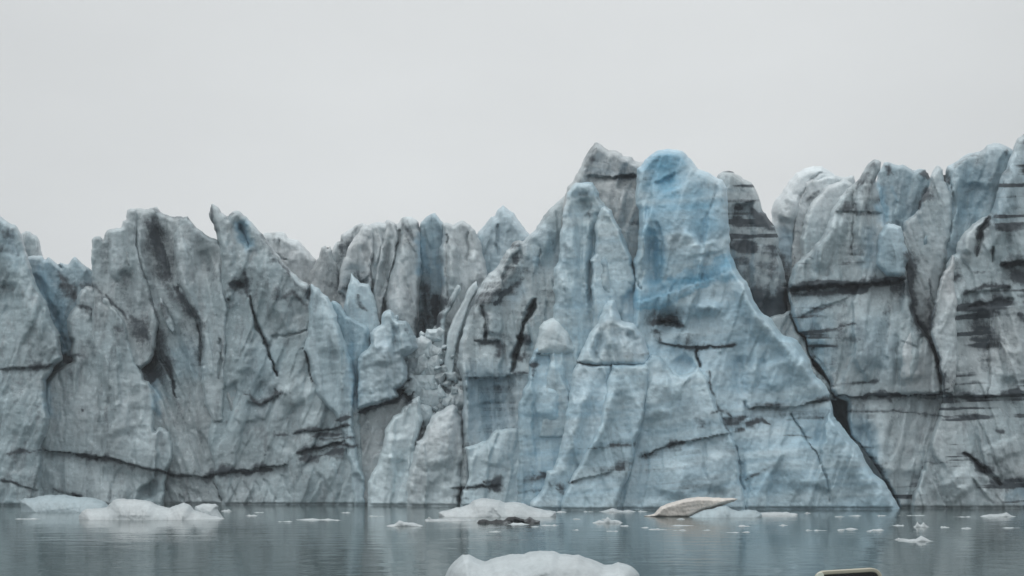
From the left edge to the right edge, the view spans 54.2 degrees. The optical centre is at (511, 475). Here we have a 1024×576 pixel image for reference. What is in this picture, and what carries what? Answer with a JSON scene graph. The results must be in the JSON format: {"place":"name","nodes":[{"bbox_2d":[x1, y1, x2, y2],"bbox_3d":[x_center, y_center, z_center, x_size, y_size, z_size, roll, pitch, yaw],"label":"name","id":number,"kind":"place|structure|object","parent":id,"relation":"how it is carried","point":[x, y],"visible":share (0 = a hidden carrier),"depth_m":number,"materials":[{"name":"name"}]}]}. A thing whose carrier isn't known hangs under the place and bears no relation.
{"place":"outdoors","nodes":[
{"label":"outdoors","id":0,"kind":"place"},
{"bbox_2d":[0,504,1023,575],"bbox_3d":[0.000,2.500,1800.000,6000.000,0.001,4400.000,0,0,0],"label":"water","id":1,"kind":"structure","parent":0,"point":[361,540],"depth_m":37.59,"materials":[{"name":"grey liquid"}]},
{"bbox_2d":[0,216,62,505],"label":"ice pillar","id":2,"kind":"structure","parent":1,"relation":"on","point":[31,356],"depth_m":85.23,"materials":[{"name":"ice"}]},
{"bbox_2d":[20,495,107,511],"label":"iceberg","id":3,"kind":"object","parent":1,"relation":"on","point":[56,503],"visible":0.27,"depth_m":69.34,"materials":[{"name":"white ice"}]},
{"bbox_2d":[42,286,172,504],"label":"ice block","id":4,"kind":"structure","parent":1,"relation":"on","point":[105,441],"depth_m":86.95,"materials":[{"name":"grey ice"}]},
{"bbox_2d":[79,498,223,519],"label":"iceberg","id":5,"kind":"object","parent":1,"relation":"on","point":[125,509],"visible":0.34,"depth_m":57.53,"materials":[{"name":"white ice"}]},
{"bbox_2d":[91,207,235,504],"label":"ice tower","id":6,"kind":"structure","parent":1,"relation":"on","point":[171,371],"depth_m":88.55,"materials":[{"name":"grey ice"}]},
{"bbox_2d":[28,255,91,371],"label":"ice ridge","id":7,"kind":"structure","parent":6,"relation":"attached to","point":[60,286],"depth_m":92.90,"materials":[{"name":"blue ice"}]},
{"bbox_2d":[91,209,158,368],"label":"ice pillar","id":8,"kind":"structure","parent":6,"relation":"on","point":[122,290],"depth_m":88.28,"materials":[{"name":"grey ice"}]},
{"bbox_2d":[159,298,175,334],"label":"ice fin","id":9,"kind":"object","parent":6,"relation":"on","point":[167,318],"visible":0.99,"depth_m":87.98,"materials":[{"name":"grey ice"}]},
{"bbox_2d":[174,216,227,422],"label":"ice pillar","id":10,"kind":"structure","parent":6,"relation":"on","point":[197,261],"depth_m":87.94,"materials":[{"name":"ice"}]},
{"bbox_2d":[208,204,362,504],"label":"ice tower","id":11,"kind":"structure","parent":1,"relation":"on","point":[275,436],"depth_m":87.41,"materials":[{"name":"white ice"}]},
{"bbox_2d":[331,301,369,376],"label":"ice fin","id":12,"kind":"object","parent":11,"relation":"attached to","point":[356,335],"visible":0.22,"depth_m":89.20,"materials":[{"name":"ice"}]},
{"bbox_2d":[300,518,333,519],"bbox_3d":[-11.437,2.584,57.201,3.891,0.340,1.642,0,0,0],"label":"ice scrap","id":13,"kind":"object","parent":1,"relation":"on","point":[316,519],"visible":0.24,"depth_m":56.71,"materials":[{"name":"white ice"}]},
{"bbox_2d":[303,284,364,504],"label":"ice wedge","id":14,"kind":"object","parent":1,"relation":"on","point":[325,352],"visible":0.85,"depth_m":86.15,"materials":[{"name":"grey ice"}]},
{"bbox_2d":[359,394,407,504],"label":"ice block","id":15,"kind":"structure","parent":1,"relation":"on","point":[374,420],"depth_m":86.97,"materials":[{"name":"grey ice"}]},
{"bbox_2d":[357,310,417,408],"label":"ice block","id":16,"kind":"structure","parent":15,"relation":"on","point":[382,367],"depth_m":85.44,"materials":[{"name":"white ice"}]},
{"bbox_2d":[367,396,422,505],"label":"ice block","id":17,"kind":"structure","parent":1,"relation":"on","point":[387,480],"depth_m":84.43,"materials":[{"name":"grey ice"}]},
{"bbox_2d":[404,375,435,394],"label":"ice shard","id":18,"kind":"object","parent":17,"relation":"on","point":[418,384],"visible":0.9,"depth_m":87.80,"materials":[{"name":"grey ice"}]},
{"bbox_2d":[387,520,421,525],"bbox_3d":[-5.398,2.467,50.113,1.920,0.506,1.124,0,0,0],"label":"ice scrap","id":19,"kind":"object","parent":1,"relation":"on","point":[400,523],"visible":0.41,"depth_m":49.69,"materials":[{"name":"white ice"}]},
{"bbox_2d":[406,404,462,505],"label":"ice block","id":20,"kind":"structure","parent":1,"relation":"on","point":[434,477],"depth_m":82.28,"materials":[{"name":"grey ice"}]},
{"bbox_2d":[401,324,462,440],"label":"rubble slope","id":21,"kind":"structure","parent":20,"relation":"on","point":[439,406],"depth_m":88.15,"materials":[{"name":"grey ice"}]},
{"bbox_2d":[400,381,409,389],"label":"ice shard","id":22,"kind":"object","parent":21,"relation":"on","point":[406,385],"visible":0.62,"depth_m":88.15,"materials":[{"name":"grey ice"}]},
{"bbox_2d":[407,373,413,379],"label":"ice shard","id":23,"kind":"object","parent":21,"relation":"on","point":[410,376],"visible":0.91,"depth_m":88.08,"materials":[{"name":"grey ice"}]},
{"bbox_2d":[405,354,427,374],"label":"ice shard","id":24,"kind":"object","parent":21,"relation":"on","point":[417,366],"visible":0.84,"depth_m":88.22,"materials":[{"name":"grey ice"}]},
{"bbox_2d":[404,335,431,359],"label":"ice shard","id":25,"kind":"object","parent":24,"relation":"on","point":[424,344],"visible":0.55,"depth_m":88.39,"materials":[{"name":"white ice"}]},
{"bbox_2d":[420,403,432,425],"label":"ice shard","id":26,"kind":"object","parent":21,"relation":"on","point":[426,412],"visible":0.48,"depth_m":87.17,"materials":[{"name":"ice"}]},
{"bbox_2d":[419,389,439,410],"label":"ice shard","id":27,"kind":"object","parent":21,"relation":"on","point":[428,397],"visible":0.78,"depth_m":87.53,"materials":[{"name":"grey ice"}]},
{"bbox_2d":[421,355,441,374],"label":"ice shard","id":28,"kind":"object","parent":21,"relation":"on","point":[432,362],"visible":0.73,"depth_m":88.45,"materials":[{"name":"grey ice"}]},
{"bbox_2d":[424,329,441,341],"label":"ice shard","id":29,"kind":"object","parent":21,"relation":"on","point":[431,334],"visible":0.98,"depth_m":88.88,"materials":[{"name":"grey ice"}]},
{"bbox_2d":[429,344,441,357],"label":"ice shard","id":30,"kind":"object","parent":21,"relation":"on","point":[433,350],"visible":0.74,"depth_m":88.73,"materials":[{"name":"white ice"}]},
{"bbox_2d":[436,327,444,336],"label":"ice shard","id":31,"kind":"object","parent":21,"relation":"on","point":[440,331],"visible":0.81,"depth_m":89.14,"materials":[{"name":"grey ice"}]},
{"bbox_2d":[438,347,442,354],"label":"ice shard","id":32,"kind":"object","parent":21,"relation":"on","point":[440,352],"visible":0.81,"depth_m":88.64,"materials":[{"name":"white ice"}]},
{"bbox_2d":[435,384,446,398],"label":"ice shard","id":33,"kind":"object","parent":21,"relation":"on","point":[440,392],"visible":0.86,"depth_m":87.61,"materials":[{"name":"grey ice"}]},
{"bbox_2d":[435,372,444,386],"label":"ice shard","id":34,"kind":"object","parent":33,"relation":"on","point":[440,378],"visible":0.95,"depth_m":88.19,"materials":[{"name":"grey ice"}]},
{"bbox_2d":[441,365,447,371],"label":"ice shard","id":35,"kind":"object","parent":21,"relation":"on","point":[444,368],"visible":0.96,"depth_m":88.40,"materials":[{"name":"grey ice"}]},
{"bbox_2d":[432,285,460,361],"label":"ice fin","id":36,"kind":"object","parent":21,"relation":"on","point":[441,317],"visible":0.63,"depth_m":89.64,"materials":[{"name":"grey ice"}]},
{"bbox_2d":[442,380,450,386],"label":"ice shard","id":37,"kind":"object","parent":21,"relation":"on","point":[446,383],"visible":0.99,"depth_m":88.28,"materials":[{"name":"grey ice"}]},
{"bbox_2d":[444,372,457,380],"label":"ice shard","id":38,"kind":"object","parent":21,"relation":"on","point":[451,376],"visible":0.99,"depth_m":88.12,"materials":[{"name":"grey ice"}]},
{"bbox_2d":[451,386,457,393],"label":"ice shard","id":39,"kind":"object","parent":21,"relation":"on","point":[454,390],"visible":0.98,"depth_m":87.54,"materials":[{"name":"grey ice"}]},
{"bbox_2d":[444,280,477,371],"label":"ice fin","id":40,"kind":"object","parent":21,"relation":"on","point":[455,328],"visible":0.91,"depth_m":89.02,"materials":[{"name":"grey ice"}]},
{"bbox_2d":[439,220,487,350],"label":"ice cliff","id":41,"kind":"structure","parent":21,"relation":"on","point":[463,262],"depth_m":95.00,"materials":[{"name":"ice"}]},
{"bbox_2d":[442,396,454,407],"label":"ice shard","id":42,"kind":"object","parent":20,"relation":"on","point":[447,401],"visible":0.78,"depth_m":87.42,"materials":[{"name":"grey ice"}]},
{"bbox_2d":[449,384,463,408],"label":"ice shard","id":43,"kind":"object","parent":20,"relation":"on","point":[458,397],"visible":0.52,"depth_m":87.61,"materials":[{"name":"ice"}]},
{"bbox_2d":[424,518,475,520],"bbox_3d":[-3.441,3.308,56.260,3.068,1.909,2.053,0,0,0],"label":"ice scrap","id":44,"kind":"object","parent":1,"relation":"on","point":[455,519],"visible":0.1,"depth_m":55.72,"materials":[{"name":"white ice"}]},
{"bbox_2d":[460,428,519,506],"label":"ice block","id":45,"kind":"structure","parent":1,"relation":"on","point":[493,462],"depth_m":81.12,"materials":[{"name":"grey ice"}]},
{"bbox_2d":[439,498,555,516],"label":"iceberg","id":46,"kind":"object","parent":1,"relation":"on","point":[483,507],"visible":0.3,"depth_m":61.34,"materials":[{"name":"white ice"}]},
{"bbox_2d":[477,516,539,523],"bbox_3d":[-0.166,3.170,52.893,3.727,2.035,2.766,0,0,0],"label":"dirty chunk","id":47,"kind":"object","parent":1,"relation":"on","point":[514,519],"visible":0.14,"depth_m":52.90,"materials":[{"name":"grey ice"}]},
{"bbox_2d":[457,196,564,490],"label":"ice cliff","id":48,"kind":"structure","parent":1,"relation":"on","point":[511,312],"depth_m":83.30,"materials":[{"name":"ice"}]},
{"bbox_2d":[445,551,638,575],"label":"ice floe","id":49,"kind":"object","parent":1,"relation":"on","point":[543,563],"visible":1,"depth_m":22.90,"materials":[{"name":"white ice"}]},
{"bbox_2d":[516,348,570,505],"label":"ice column","id":50,"kind":"structure","parent":1,"relation":"on","point":[537,406],"depth_m":77.14,"materials":[{"name":"ice"}]},
{"bbox_2d":[534,318,573,355],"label":"ice boulder","id":51,"kind":"object","parent":50,"relation":"on","point":[554,335],"visible":0.81,"depth_m":77.56,"materials":[{"name":"white ice"}]},
{"bbox_2d":[593,517,621,522],"bbox_3d":[5.073,2.445,53.392,1.684,0.550,0.776,0,0,0],"label":"ice scrap","id":52,"kind":"object","parent":1,"relation":"on","point":[607,520],"visible":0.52,"depth_m":53.09,"materials":[{"name":"white ice"}]},
{"bbox_2d":[600,508,635,511],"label":"ice scrap","id":53,"kind":"object","parent":1,"relation":"on","point":[612,510],"visible":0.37,"depth_m":69.65,"materials":[{"name":"white ice"}]},
{"bbox_2d":[530,149,899,509],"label":"ice tower","id":54,"kind":"structure","parent":1,"relation":"on","point":[697,377],"depth_m":74.96,"materials":[{"name":"blue ice"}]},
{"bbox_2d":[539,182,632,437],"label":"ice pillar","id":55,"kind":"structure","parent":54,"relation":"on","point":[572,276],"depth_m":77.98,"materials":[{"name":"ice"}]},
{"bbox_2d":[561,142,643,261],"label":"ice peak","id":56,"kind":"structure","parent":54,"relation":"on","point":[611,175],"depth_m":81.73,"materials":[{"name":"grey ice"}]},
{"bbox_2d":[590,206,634,328],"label":"ice pillar","id":57,"kind":"structure","parent":54,"relation":"on","point":[611,247],"depth_m":77.49,"materials":[{"name":"grey ice"}]},
{"bbox_2d":[717,171,787,316],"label":"ice tower","id":58,"kind":"structure","parent":54,"relation":"attached to","point":[754,248],"depth_m":83.32,"materials":[{"name":"grey ice"}]},
{"bbox_2d":[770,310,836,399],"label":"ice ledge","id":59,"kind":"object","parent":54,"relation":"attached to","point":[784,324],"visible":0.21,"depth_m":80.89,"materials":[{"name":"grey ice"}]},
{"bbox_2d":[646,497,797,517],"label":"iceberg","id":60,"kind":"object","parent":1,"relation":"on","point":[711,507],"visible":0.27,"depth_m":61.31,"materials":[{"name":"white ice"}]},
{"bbox_2d":[787,159,942,507],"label":"ice cliff","id":61,"kind":"structure","parent":1,"relation":"on","point":[853,316],"depth_m":79.98,"materials":[{"name":"grey ice"}]},
{"bbox_2d":[771,166,833,310],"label":"ice dome","id":62,"kind":"structure","parent":61,"relation":"attached to","point":[785,206],"depth_m":91.22,"materials":[{"name":"grey ice"}]},
{"bbox_2d":[791,175,854,440],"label":"ice slab","id":63,"kind":"structure","parent":62,"relation":"attached to","point":[814,188],"depth_m":90.80,"materials":[{"name":"grey ice"}]},
{"bbox_2d":[800,178,852,359],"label":"ice slab","id":64,"kind":"structure","parent":61,"relation":"on","point":[820,207],"depth_m":88.02,"materials":[{"name":"grey ice"}]},
{"bbox_2d":[876,223,908,276],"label":"ice block","id":65,"kind":"structure","parent":61,"relation":"attached to","point":[892,258],"depth_m":79.20,"materials":[{"name":"ice"}]},
{"bbox_2d":[900,323,940,395],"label":"ice slab","id":66,"kind":"structure","parent":61,"relation":"on","point":[925,379],"depth_m":78.92,"materials":[{"name":"grey ice"}]},
{"bbox_2d":[902,536,929,541],"bbox_3d":[15.544,2.481,38.443,1.679,0.368,0.763,0,0,0],"label":"ice scrap","id":67,"kind":"object","parent":1,"relation":"on","point":[921,539],"visible":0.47,"depth_m":38.16,"materials":[{"name":"white ice"}]},
{"bbox_2d":[914,522,927,526],"bbox_3d":[20.062,2.465,49.007,0.859,0.461,0.399,0,0,0],"label":"ice scrap","id":68,"kind":"object","parent":1,"relation":"on","point":[919,525],"visible":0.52,"depth_m":48.90,"materials":[{"name":"white ice"}]},
{"bbox_2d":[910,134,1023,508],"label":"ice cliff","id":69,"kind":"structure","parent":1,"relation":"on","point":[974,457],"depth_m":78.18,"materials":[{"name":"grey ice"}]},
{"bbox_2d":[930,255,958,394],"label":"ice fin","id":70,"kind":"object","parent":69,"relation":"on","point":[943,326],"visible":0.95,"depth_m":77.48,"materials":[{"name":"grey ice"}]},
{"bbox_2d":[980,512,1014,516],"bbox_3d":[30.029,2.495,61.787,2.518,0.519,1.229,0,0,0],"label":"ice scrap","id":71,"kind":"object","parent":1,"relation":"on","point":[1005,514],"visible":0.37,"depth_m":61.38,"materials":[{"name":"white ice"}]},
{"bbox_2d":[0,0,1023,269],"label":"sky","id":72,"kind":"structure","parent":0,"point":[313,121],"materials":[{"name":"grey"}]},
{"bbox_2d":[397,389,893,497],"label":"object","id":73,"kind":"structure","parent":0,"point":[871,465],"depth_m":101.33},
{"bbox_2d":[21,231,42,255],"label":"ice pinnacle","id":74,"kind":"object","parent":73,"relation":"on","point":[32,243],"visible":0.2,"depth_m":101.74,"materials":[{"name":"grey ice"}]},
{"bbox_2d":[263,232,315,282],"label":"ice pinnacle","id":75,"kind":"object","parent":73,"relation":"on","point":[298,259],"visible":0.19,"depth_m":100.85,"materials":[{"name":"grey ice"}]},
{"bbox_2d":[308,245,339,301],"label":"ice pinnacle","id":76,"kind":"object","parent":73,"relation":"on","point":[324,275],"visible":0.39,"depth_m":98.06,"materials":[{"name":"grey ice"}]},
{"bbox_2d":[337,218,421,311],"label":"ice cliff","id":77,"kind":"structure","parent":73,"relation":"on","point":[379,229],"depth_m":96.58,"materials":[{"name":"grey ice"}]},
{"bbox_2d":[332,223,365,274],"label":"ice wedge","id":78,"kind":"object","parent":77,"relation":"on","point":[339,249],"visible":0.12,"depth_m":103.28,"materials":[{"name":"grey ice"}]},
{"bbox_2d":[337,225,373,296],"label":"ice column","id":79,"kind":"structure","parent":77,"relation":"attached to","point":[357,262],"depth_m":95.46,"materials":[{"name":"grey ice"}]},
{"bbox_2d":[343,273,379,343],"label":"ice block","id":80,"kind":"structure","parent":77,"relation":"attached to","point":[360,305],"depth_m":92.14,"materials":[{"name":"grey ice"}]},
{"bbox_2d":[372,221,398,324],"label":"ice column","id":81,"kind":"structure","parent":77,"relation":"attached to","point":[387,254],"depth_m":95.96,"materials":[{"name":"grey ice"}]},
{"bbox_2d":[386,217,420,335],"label":"ice column","id":82,"kind":"structure","parent":77,"relation":"attached to","point":[402,299],"depth_m":94.09,"materials":[{"name":"grey ice"}]},
{"bbox_2d":[416,213,442,337],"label":"ice pinnacle","id":83,"kind":"object","parent":73,"relation":"on","point":[431,237],"visible":0.47,"depth_m":100.06,"materials":[{"name":"grey ice"}]},
{"bbox_2d":[477,206,529,274],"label":"ice peak","id":84,"kind":"structure","parent":73,"relation":"on","point":[501,231],"depth_m":99.41,"materials":[{"name":"ice"}]},
{"bbox_2d":[815,568,881,575],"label":"phone","id":85,"kind":"object","parent":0,"point":[860,572],"visible":1,"depth_m":1.14,"materials":[{"name":"grey metal"}]},
{"bbox_2d":[903,143,1012,350],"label":"ice cliff","id":86,"kind":"structure","parent":0,"point":[971,180],"depth_m":85.03,"materials":[{"name":"ice"}]},
{"bbox_2d":[876,162,929,227],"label":"ice ridge","id":87,"kind":"structure","parent":86,"relation":"attached to","point":[902,189],"depth_m":90.46,"materials":[{"name":"blue ice"}]},
{"bbox_2d":[902,165,951,348],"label":"ice pillar","id":88,"kind":"structure","parent":86,"relation":"on","point":[931,218],"depth_m":83.32,"materials":[{"name":"ice"}]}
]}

